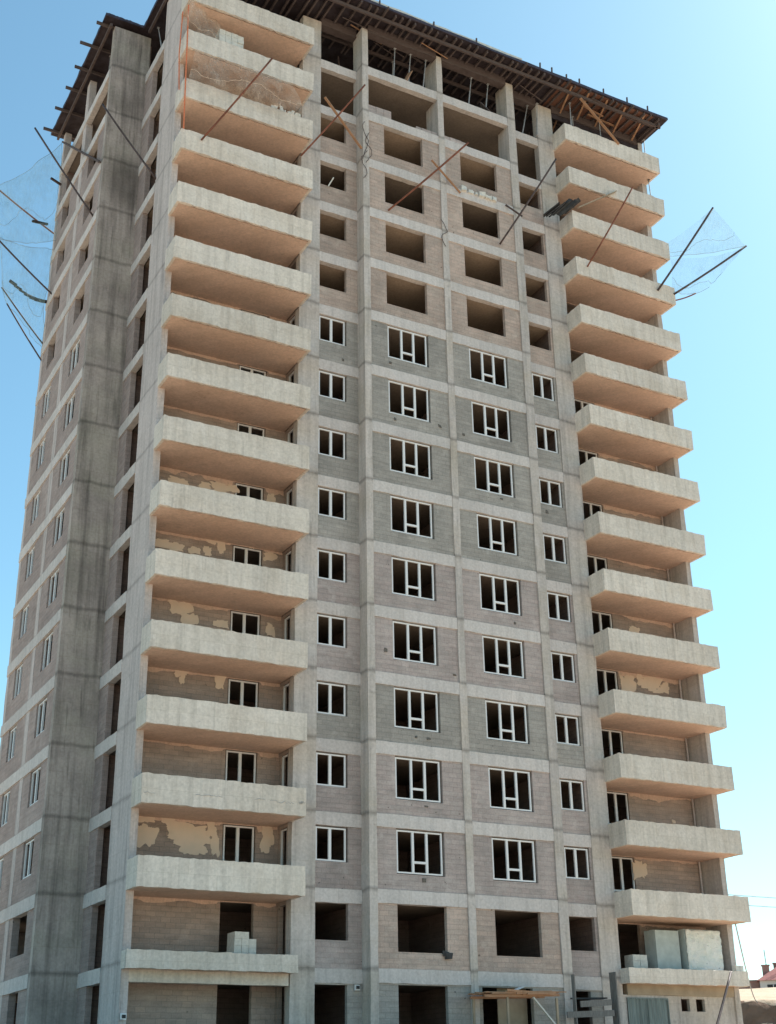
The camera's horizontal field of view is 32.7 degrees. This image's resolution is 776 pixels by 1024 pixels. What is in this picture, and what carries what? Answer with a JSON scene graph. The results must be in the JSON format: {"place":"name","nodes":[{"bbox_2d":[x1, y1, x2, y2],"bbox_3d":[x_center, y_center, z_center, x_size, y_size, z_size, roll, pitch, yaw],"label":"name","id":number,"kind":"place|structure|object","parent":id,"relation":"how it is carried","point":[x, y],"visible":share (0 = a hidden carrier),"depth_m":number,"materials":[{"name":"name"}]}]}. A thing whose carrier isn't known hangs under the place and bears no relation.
{"place":"outdoors","nodes":[
{"label":"outdoors","id":0,"kind":"place"},
{"bbox_2d":[0,0,775,979],"label":"sky","id":1,"kind":"structure","parent":0,"point":[708,67],"materials":[{"name":"blue"}]},
{"bbox_2d":[739,987,775,1023],"bbox_3d":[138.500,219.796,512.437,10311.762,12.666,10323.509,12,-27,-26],"label":"ground","id":2,"kind":"structure","parent":0,"point":[762,1010],"depth_m":97.36,"materials":[{"name":"soil"}]},
{"bbox_2d":[0,0,750,1023],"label":"apartment building","id":3,"kind":"structure","parent":2,"relation":"on","point":[362,604],"depth_m":60.12,"materials":[{"name":"concrete"}]},
{"bbox_2d":[0,859,2,885],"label":"window","id":4,"kind":"structure","parent":3,"relation":"in","point":[1,861],"depth_m":59.01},
{"bbox_2d":[1,791,9,826],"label":"window","id":5,"kind":"structure","parent":3,"relation":"in","point":[8,794],"depth_m":60.34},
{"bbox_2d":[8,726,16,760],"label":"window","id":6,"kind":"structure","parent":3,"relation":"in","point":[14,730],"depth_m":61.53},
{"bbox_2d":[14,664,22,697],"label":"window","id":7,"kind":"structure","parent":3,"relation":"in","point":[20,668],"depth_m":62.75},
{"bbox_2d":[1,287,42,344],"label":"net pole","id":8,"kind":"object","parent":3,"relation":"attached to","point":[39,339],"visible":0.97,"depth_m":72.90,"materials":[{"name":"metal"}]},
{"bbox_2d":[7,303,41,360],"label":"net pole","id":9,"kind":"object","parent":3,"relation":"attached to","point":[24,332],"visible":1,"depth_m":72.02,"materials":[{"name":"metal"}]},
{"bbox_2d":[20,604,28,637],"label":"window","id":10,"kind":"structure","parent":3,"relation":"in","point":[26,609],"depth_m":64.00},
{"bbox_2d":[0,241,51,294],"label":"net pole","id":11,"kind":"object","parent":3,"relation":"attached to","point":[15,257],"visible":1,"depth_m":72.26,"materials":[{"name":"metal"}]},
{"bbox_2d":[0,237,51,345],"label":"safety net","id":12,"kind":"object","parent":11,"relation":"attached to","point":[27,294],"visible":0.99,"depth_m":72.54,"materials":[{"name":"teal"}]},
{"bbox_2d":[0,143,61,243],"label":"safety net","id":13,"kind":"object","parent":11,"relation":"attached to","point":[29,209],"visible":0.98,"depth_m":74.95,"materials":[{"name":"teal"}]},
{"bbox_2d":[0,190,53,233],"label":"net pole","id":14,"kind":"object","parent":3,"relation":"attached to","point":[21,208],"visible":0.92,"depth_m":74.98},
{"bbox_2d":[9,279,46,302],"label":"bunched safety net","id":15,"kind":"object","parent":3,"relation":"attached to","point":[25,293],"visible":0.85,"depth_m":72.99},
{"bbox_2d":[23,839,33,878],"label":"window","id":16,"kind":"structure","parent":3,"relation":"in","point":[31,842],"depth_m":55.01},
{"bbox_2d":[26,547,34,579],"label":"window","id":17,"kind":"structure","parent":3,"relation":"in","point":[32,551],"depth_m":65.20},
{"bbox_2d":[29,767,40,806],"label":"window","id":18,"kind":"structure","parent":3,"relation":"in","point":[37,771],"depth_m":56.23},
{"bbox_2d":[32,492,39,522],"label":"window","id":19,"kind":"structure","parent":3,"relation":"in","point":[38,496],"depth_m":66.44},
{"bbox_2d":[36,698,46,736],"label":"window","id":20,"kind":"structure","parent":3,"relation":"in","point":[43,703],"depth_m":57.45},
{"bbox_2d":[38,438,45,467],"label":"window","id":21,"kind":"structure","parent":3,"relation":"in","point":[43,443],"depth_m":67.61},
{"bbox_2d":[43,386,50,415],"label":"window","id":22,"kind":"structure","parent":3,"relation":"in","point":[48,392],"depth_m":68.85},
{"bbox_2d":[42,632,52,669],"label":"window","id":23,"kind":"structure","parent":3,"relation":"in","point":[50,636],"depth_m":58.69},
{"bbox_2d":[48,569,58,605],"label":"window","id":24,"kind":"structure","parent":3,"relation":"in","point":[55,574],"depth_m":59.89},
{"bbox_2d":[54,507,64,543],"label":"window","id":25,"kind":"structure","parent":3,"relation":"in","point":[60,515],"depth_m":61.11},
{"bbox_2d":[34,127,92,216],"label":"net pole","id":26,"kind":"object","parent":3,"relation":"attached to","point":[64,173],"visible":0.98,"depth_m":67.40,"materials":[{"name":"metal"}]},
{"bbox_2d":[60,449,69,484],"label":"window","id":27,"kind":"structure","parent":3,"relation":"in","point":[66,456],"depth_m":62.32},
{"bbox_2d":[65,393,74,427],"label":"window","id":28,"kind":"structure","parent":3,"relation":"in","point":[72,399],"depth_m":63.56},
{"bbox_2d":[70,339,79,373],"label":"window","id":29,"kind":"structure","parent":3,"relation":"in","point":[76,347],"depth_m":64.77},
{"bbox_2d":[62,141,100,162],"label":"plank","id":30,"kind":"object","parent":3,"relation":"attached to","point":[84,153],"visible":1,"depth_m":71.16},
{"bbox_2d":[102,104,155,179],"bbox_3d":[-12.669,-18.143,64.839,2.984,4.524,0.100,1,-24,-4],"label":"net pole","id":31,"kind":"object","parent":3,"relation":"attached to","point":[129,142],"visible":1,"depth_m":64.78,"materials":[{"name":"metal"}]},
{"bbox_2d":[178,11,182,89],"bbox_3d":[-9.998,-22.173,63.757,0.110,4.805,0.260,12,-27,-26],"label":"hoist rope","id":32,"kind":"object","parent":3,"relation":"hanging from","point":[179,54],"visible":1,"depth_m":63.75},
{"bbox_2d":[183,4,188,128],"bbox_3d":[-9.533,-21.141,62.647,0.113,7.402,0.200,-19,-30,35],"label":"hoist rope","id":33,"kind":"object","parent":3,"relation":"hanging from","point":[186,68],"visible":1,"depth_m":62.50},
{"bbox_2d":[215,29,243,47],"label":"block stack","id":34,"kind":"object","parent":3,"relation":"on","point":[230,37],"visible":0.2,"depth_m":65.81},
{"bbox_2d":[201,58,272,139],"bbox_3d":[-7.081,-19.409,62.202,3.340,4.474,0.090,-4,-24,7],"label":"net pole","id":35,"kind":"object","parent":3,"relation":"attached to","point":[236,100],"visible":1,"depth_m":62.15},
{"bbox_2d":[222,825,253,861],"bbox_3d":[-5.952,13.663,52.502,1.300,2.400,0.082,12,-27,-26],"label":"window frame","id":36,"kind":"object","parent":3,"relation":"in","point":[237,827],"depth_m":52.70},
{"bbox_2d":[225,750,255,782],"bbox_3d":[-5.998,10.921,53.718,1.300,2.400,0.082,12,-27,-26],"label":"window frame","id":37,"kind":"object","parent":3,"relation":"in","point":[239,753],"depth_m":54.00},
{"bbox_2d":[227,931,255,953],"bbox_3d":[-5.588,16.694,50.485,0.888,1.246,0.786,12,-27,-26],"label":"block stack","id":38,"kind":"object","parent":3,"relation":"on","point":[240,942],"visible":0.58,"depth_m":50.27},
{"bbox_2d":[227,679,257,706],"bbox_3d":[-6.043,8.178,54.933,1.300,2.400,0.082,12,-27,-26],"label":"window frame","id":39,"kind":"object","parent":3,"relation":"in","point":[241,682],"depth_m":55.23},
{"bbox_2d":[191,69,298,105],"bbox_3d":[-6.738,-20.687,63.873,6.036,2.398,0.608,11,-26,-25],"label":"safety net","id":40,"kind":"object","parent":3,"relation":"hanging from","point":[246,85],"visible":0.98,"depth_m":63.55,"materials":[{"name":"beige"}]},
{"bbox_2d":[230,611,259,634],"bbox_3d":[-6.088,5.436,56.149,1.300,2.400,0.082,12,-27,-26],"label":"window frame","id":41,"kind":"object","parent":3,"relation":"in","point":[244,614],"depth_m":56.45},
{"bbox_2d":[232,546,260,565],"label":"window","id":42,"kind":"structure","parent":3,"relation":"in","point":[246,549],"depth_m":57.69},
{"bbox_2d":[235,483,262,499],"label":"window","id":43,"kind":"structure","parent":3,"relation":"in","point":[248,487],"depth_m":58.96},
{"bbox_2d":[237,423,263,436],"bbox_3d":[-6.224,-2.791,59.795,1.300,2.400,0.082,12,-27,-26],"label":"balcony door","id":44,"kind":"structure","parent":3,"relation":"in","point":[249,427],"depth_m":60.18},
{"bbox_2d":[239,366,265,375],"bbox_3d":[-6.269,-5.534,61.010,1.300,2.400,0.082,12,-27,-26],"label":"balcony door","id":45,"kind":"structure","parent":3,"relation":"in","point":[251,370],"depth_m":61.41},
{"bbox_2d":[280,828,286,864],"bbox_3d":[-4.124,13.810,52.753,0.070,2.320,0.620,12,-27,-26],"label":"side door","id":46,"kind":"structure","parent":3,"relation":"in","point":[281,857],"depth_m":53.08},
{"bbox_2d":[282,754,287,785],"bbox_3d":[-4.170,11.067,53.969,0.070,2.320,0.620,12,-27,-26],"label":"side door","id":47,"kind":"structure","parent":3,"relation":"in","point":[285,756],"depth_m":54.35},
{"bbox_2d":[271,105,300,116],"bbox_3d":[-4.996,-19.669,64.919,1.607,0.377,0.151,12,-27,-26],"label":"scrap heap","id":48,"kind":"object","parent":3,"relation":"on","point":[281,108],"visible":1,"depth_m":64.86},
{"bbox_2d":[283,684,288,710],"bbox_3d":[-4.215,8.325,55.184,0.070,2.320,0.620,12,-27,-26],"label":"side door","id":49,"kind":"structure","parent":3,"relation":"in","point":[284,688],"depth_m":55.66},
{"bbox_2d":[284,616,289,638],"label":"side door","id":50,"kind":"structure","parent":3,"relation":"in","point":[285,628],"depth_m":56.90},
{"bbox_2d":[315,826,345,861],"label":"window","id":51,"kind":"structure","parent":3,"relation":"in","point":[329,828],"depth_m":53.19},
{"bbox_2d":[316,752,345,787],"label":"window","id":52,"kind":"structure","parent":3,"relation":"in","point":[329,755],"depth_m":54.44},
{"bbox_2d":[317,682,344,715],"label":"window","id":53,"kind":"structure","parent":3,"relation":"in","point":[329,685],"depth_m":55.63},
{"bbox_2d":[317,614,344,647],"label":"window","id":54,"kind":"structure","parent":3,"relation":"in","point":[329,617],"depth_m":56.85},
{"bbox_2d":[317,550,344,581],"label":"window","id":55,"kind":"structure","parent":3,"relation":"in","point":[330,553],"depth_m":58.07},
{"bbox_2d":[318,487,344,519],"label":"window","id":56,"kind":"structure","parent":3,"relation":"in","point":[330,491],"depth_m":59.29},
{"bbox_2d":[318,428,344,458],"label":"window","id":57,"kind":"structure","parent":3,"relation":"in","point":[330,432],"depth_m":60.51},
{"bbox_2d":[319,371,344,401],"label":"window","id":58,"kind":"structure","parent":3,"relation":"in","point":[330,375],"depth_m":61.73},
{"bbox_2d":[319,315,344,345],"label":"window","id":59,"kind":"structure","parent":3,"relation":"in","point":[330,320],"depth_m":62.96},
{"bbox_2d":[300,84,365,155],"bbox_3d":[-2.678,-19.242,64.990,3.207,4.333,0.090,-1,-24,1],"label":"net pole","id":60,"kind":"object","parent":3,"relation":"attached to","point":[334,119],"visible":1,"depth_m":64.94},
{"bbox_2d":[324,96,361,148],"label":"plank","id":61,"kind":"object","parent":3,"relation":"attached to","point":[343,123],"visible":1,"depth_m":66.51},
{"bbox_2d":[43,0,667,149],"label":"roof formwork","id":62,"kind":"object","parent":3,"relation":"on","point":[464,59],"visible":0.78,"depth_m":73.39,"materials":[{"name":"brown wood"}]},
{"bbox_2d":[368,104,390,118],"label":"block stack","id":63,"kind":"object","parent":3,"relation":"on","point":[380,111],"visible":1,"depth_m":68.84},
{"bbox_2d":[387,326,426,366],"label":"window","id":64,"kind":"structure","parent":3,"relation":"in","point":[412,334],"depth_m":63.91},
{"bbox_2d":[388,380,428,421],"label":"window","id":65,"kind":"structure","parent":3,"relation":"in","point":[402,385],"depth_m":62.72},
{"bbox_2d":[389,437,430,478],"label":"window","id":66,"kind":"structure","parent":3,"relation":"in","point":[403,441],"depth_m":61.50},
{"bbox_2d":[390,496,431,538],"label":"window","id":67,"kind":"structure","parent":3,"relation":"in","point":[406,524],"depth_m":60.30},
{"bbox_2d":[391,557,433,600],"bbox_3d":[1.095,2.993,59.098,2.150,1.720,0.082,12,-27,-26],"label":"window","id":68,"kind":"structure","parent":3,"relation":"in","point":[407,586],"depth_m":59.06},
{"bbox_2d":[392,621,435,665],"bbox_3d":[1.140,5.735,57.882,2.150,1.720,0.082,12,-27,-26],"label":"window","id":69,"kind":"structure","parent":3,"relation":"in","point":[420,652],"depth_m":57.86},
{"bbox_2d":[394,688,437,732],"bbox_3d":[1.185,8.477,56.667,2.150,1.720,0.082,12,-27,-26],"label":"window","id":70,"kind":"structure","parent":3,"relation":"in","point":[410,718],"depth_m":56.63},
{"bbox_2d":[395,757,440,802],"bbox_3d":[1.231,11.220,55.452,2.150,1.720,0.082,12,-27,-26],"label":"window","id":71,"kind":"structure","parent":3,"relation":"in","point":[410,760],"depth_m":55.40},
{"bbox_2d":[396,830,442,875],"bbox_3d":[1.276,13.962,54.236,2.150,1.720,0.082,12,-27,-26],"label":"window","id":72,"kind":"structure","parent":3,"relation":"in","point":[413,862],"depth_m":54.20,"materials":[{"name":"plastic"}]},
{"bbox_2d":[388,142,468,210],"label":"net pole","id":73,"kind":"object","parent":3,"relation":"attached to","point":[429,176],"visible":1,"depth_m":66.83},
{"bbox_2d":[431,159,460,193],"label":"plank","id":74,"kind":"object","parent":3,"relation":"on","point":[446,177],"visible":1,"depth_m":69.06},
{"bbox_2d":[444,136,466,145],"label":"block stack","id":75,"kind":"object","parent":3,"relation":"on","point":[454,140],"visible":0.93,"depth_m":70.81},
{"bbox_2d":[460,185,496,202],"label":"rubble pile","id":76,"kind":"object","parent":3,"relation":"on","point":[463,188],"visible":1,"depth_m":70.05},
{"bbox_2d":[469,348,506,387],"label":"window","id":77,"kind":"structure","parent":3,"relation":"in","point":[483,374],"depth_m":65.98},
{"bbox_2d":[471,401,509,441],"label":"window","id":78,"kind":"structure","parent":3,"relation":"in","point":[486,428],"depth_m":64.76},
{"bbox_2d":[474,457,512,497],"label":"window","id":79,"kind":"structure","parent":3,"relation":"in","point":[498,485],"depth_m":63.55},
{"bbox_2d":[476,514,516,555],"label":"window","id":80,"kind":"structure","parent":3,"relation":"in","point":[501,520],"depth_m":62.32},
{"bbox_2d":[479,574,519,615],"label":"window","id":81,"kind":"structure","parent":3,"relation":"in","point":[504,579],"depth_m":61.08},
{"bbox_2d":[482,636,523,678],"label":"window","id":82,"kind":"structure","parent":3,"relation":"in","point":[508,641],"depth_m":59.87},
{"bbox_2d":[485,700,527,743],"bbox_3d":[5.231,9.308,58.692,2.150,1.720,0.082,12,-27,-26],"label":"window","id":83,"kind":"structure","parent":3,"relation":"in","point":[501,730],"depth_m":58.67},
{"bbox_2d":[488,768,531,811],"bbox_3d":[5.277,12.050,57.477,2.150,1.720,0.082,12,-27,-26],"label":"window","id":84,"kind":"structure","parent":3,"relation":"in","point":[515,799],"depth_m":57.45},
{"bbox_2d":[491,838,535,882],"bbox_3d":[5.322,14.793,56.261,2.150,1.720,0.082,12,-27,-26],"label":"window","id":85,"kind":"structure","parent":3,"relation":"in","point":[508,869],"depth_m":56.24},
{"bbox_2d":[499,158,556,244],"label":"net pole","id":86,"kind":"object","parent":3,"relation":"attached to","point":[526,204],"visible":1,"depth_m":69.72,"materials":[{"name":"metal"}]},
{"bbox_2d":[536,103,538,136],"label":"steel prop","id":87,"kind":"object","parent":3,"relation":"on","point":[537,135],"visible":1,"depth_m":75.17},
{"bbox_2d":[532,373,553,400],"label":"window","id":88,"kind":"structure","parent":3,"relation":"in","point":[541,377],"depth_m":68.27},
{"bbox_2d":[535,425,557,452],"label":"window","id":89,"kind":"structure","parent":3,"relation":"in","point":[544,429],"depth_m":67.06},
{"bbox_2d":[539,479,561,507],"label":"window","id":90,"kind":"structure","parent":3,"relation":"in","point":[548,482],"depth_m":65.84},
{"bbox_2d":[543,534,565,563],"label":"window","id":91,"kind":"structure","parent":3,"relation":"in","point":[552,537],"depth_m":64.61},
{"bbox_2d":[547,592,569,621],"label":"window","id":92,"kind":"structure","parent":3,"relation":"in","point":[556,595],"depth_m":63.39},
{"bbox_2d":[543,198,580,216],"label":"board bundle","id":93,"kind":"object","parent":3,"relation":"on","point":[568,205],"visible":1,"depth_m":71.96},
{"bbox_2d":[551,652,574,682],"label":"window","id":94,"kind":"structure","parent":3,"relation":"in","point":[560,655],"depth_m":62.17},
{"bbox_2d":[555,715,579,745],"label":"window","id":95,"kind":"structure","parent":3,"relation":"in","point":[565,717],"depth_m":60.97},
{"bbox_2d":[559,779,583,811],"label":"window","id":96,"kind":"structure","parent":3,"relation":"in","point":[569,782],"depth_m":59.74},
{"bbox_2d":[564,847,589,879],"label":"window","id":97,"kind":"structure","parent":3,"relation":"in","point":[574,849],"depth_m":58.52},
{"bbox_2d":[579,449,596,461],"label":"balcony door","id":98,"kind":"structure","parent":3,"relation":"in","point":[586,456],"depth_m":69.75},
{"bbox_2d":[583,501,601,515],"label":"balcony door","id":99,"kind":"structure","parent":3,"relation":"in","point":[590,504],"depth_m":68.55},
{"bbox_2d":[577,190,616,208],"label":"plank","id":100,"kind":"object","parent":3,"relation":"attached to","point":[597,199],"visible":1,"depth_m":73.32,"materials":[{"name":"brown wood"}]},
{"bbox_2d":[587,555,606,571],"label":"balcony door","id":101,"kind":"structure","parent":3,"relation":"in","point":[594,558],"depth_m":67.33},
{"bbox_2d":[580,98,619,144],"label":"plank","id":102,"kind":"object","parent":3,"relation":"attached to","point":[599,120],"visible":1,"depth_m":75.88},
{"bbox_2d":[592,611,611,630],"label":"balcony door","id":103,"kind":"structure","parent":3,"relation":"in","point":[599,614],"depth_m":66.11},
{"bbox_2d":[597,669,617,691],"bbox_3d":[10.667,8.876,64.535,1.300,2.400,0.082,12,-27,-26],"label":"balcony door","id":104,"kind":"structure","parent":3,"relation":"in","point":[604,671],"depth_m":64.89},
{"bbox_2d":[587,187,632,266],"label":"net pole","id":105,"kind":"object","parent":3,"relation":"attached to","point":[610,227],"visible":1,"depth_m":71.54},
{"bbox_2d":[602,729,622,755],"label":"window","id":106,"kind":"structure","parent":3,"relation":"in","point":[609,731],"depth_m":63.66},
{"bbox_2d":[607,792,628,823],"bbox_3d":[10.757,14.361,62.104,1.300,2.400,0.082,12,-27,-26],"label":"balcony door","id":107,"kind":"structure","parent":3,"relation":"in","point":[614,794],"depth_m":62.41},
{"bbox_2d":[612,857,634,891],"bbox_3d":[10.803,17.103,60.889,1.300,2.400,0.082,12,-27,-26],"label":"balcony door","id":108,"kind":"structure","parent":3,"relation":"in","point":[620,858],"depth_m":61.14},
{"bbox_2d":[624,954,647,967],"bbox_3d":[10.964,20.081,58.436,0.788,0.996,0.622,12,-27,-26],"label":"block stack","id":109,"kind":"object","parent":3,"relation":"on","point":[636,961],"visible":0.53,"depth_m":58.30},
{"bbox_2d":[627,997,670,1023],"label":"sheet gate","id":110,"kind":"structure","parent":3,"relation":"attached to","point":[648,1011],"depth_m":57.42,"materials":[{"name":"metal"}]},
{"bbox_2d":[644,930,681,968],"bbox_3d":[12.335,19.874,59.382,1.341,2.119,0.778,12,-27,-26],"label":"board pack","id":111,"kind":"object","parent":3,"relation":"on","point":[662,948],"visible":0.63,"depth_m":59.16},
{"bbox_2d":[657,207,713,290],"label":"net pole","id":112,"kind":"object","parent":3,"relation":"attached to","point":[684,251],"visible":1,"depth_m":74.22,"materials":[{"name":"metal"}]},
{"bbox_2d":[671,232,745,256],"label":"safety net","id":113,"kind":"object","parent":112,"relation":"attached to","point":[703,253],"visible":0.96,"depth_m":75.38,"materials":[{"name":"teal"}]},
{"bbox_2d":[676,929,723,969],"bbox_3d":[14.097,20.156,60.152,2.089,2.196,1.003,12,-27,-26],"label":"foil pack","id":114,"kind":"object","parent":3,"relation":"on","point":[700,949],"visible":0.8,"depth_m":59.83,"materials":[{"name":"plastic"}]},
{"bbox_2d":[673,245,746,294],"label":"net pole","id":115,"kind":"object","parent":3,"relation":"attached to","point":[710,270],"visible":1,"depth_m":74.84,"materials":[{"name":"metal"}]},
{"bbox_2d":[732,966,743,970],"bbox_3d":[15.826,20.655,59.901,0.438,0.246,0.255,12,-27,-26],"label":"block stack","id":116,"kind":"object","parent":3,"relation":"on","point":[737,968],"visible":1,"depth_m":59.80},
{"bbox_2d":[735,924,757,1002],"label":"guy rope","id":117,"kind":"object","parent":3,"relation":"attached to","point":[743,959],"visible":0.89,"depth_m":67.54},
{"bbox_2d":[468,989,566,1023],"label":"entrance canopy","id":118,"kind":"object","parent":2,"relation":"on","point":[508,994],"visible":1,"depth_m":52.47,"materials":[{"name":"brown wood"}]},
{"bbox_2d":[567,972,620,1023],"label":"timber hoarding","id":119,"kind":"object","parent":2,"relation":"on","point":[614,1012],"visible":1,"depth_m":54.92,"materials":[{"name":"wood"}]},
{"bbox_2d":[716,971,731,1023],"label":"net pole","id":120,"kind":"object","parent":2,"relation":"on","point":[723,1000],"visible":1,"depth_m":56.83,"materials":[{"name":"metal"}]},
{"bbox_2d":[739,980,759,988],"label":"house","id":121,"kind":"structure","parent":2,"relation":"on","point":[754,984],"depth_m":170.04,"materials":[{"name":"brick"}]},
{"bbox_2d":[756,963,775,987],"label":"house","id":122,"kind":"structure","parent":2,"relation":"on","point":[767,979],"depth_m":168.75,"materials":[{"name":"tile"}]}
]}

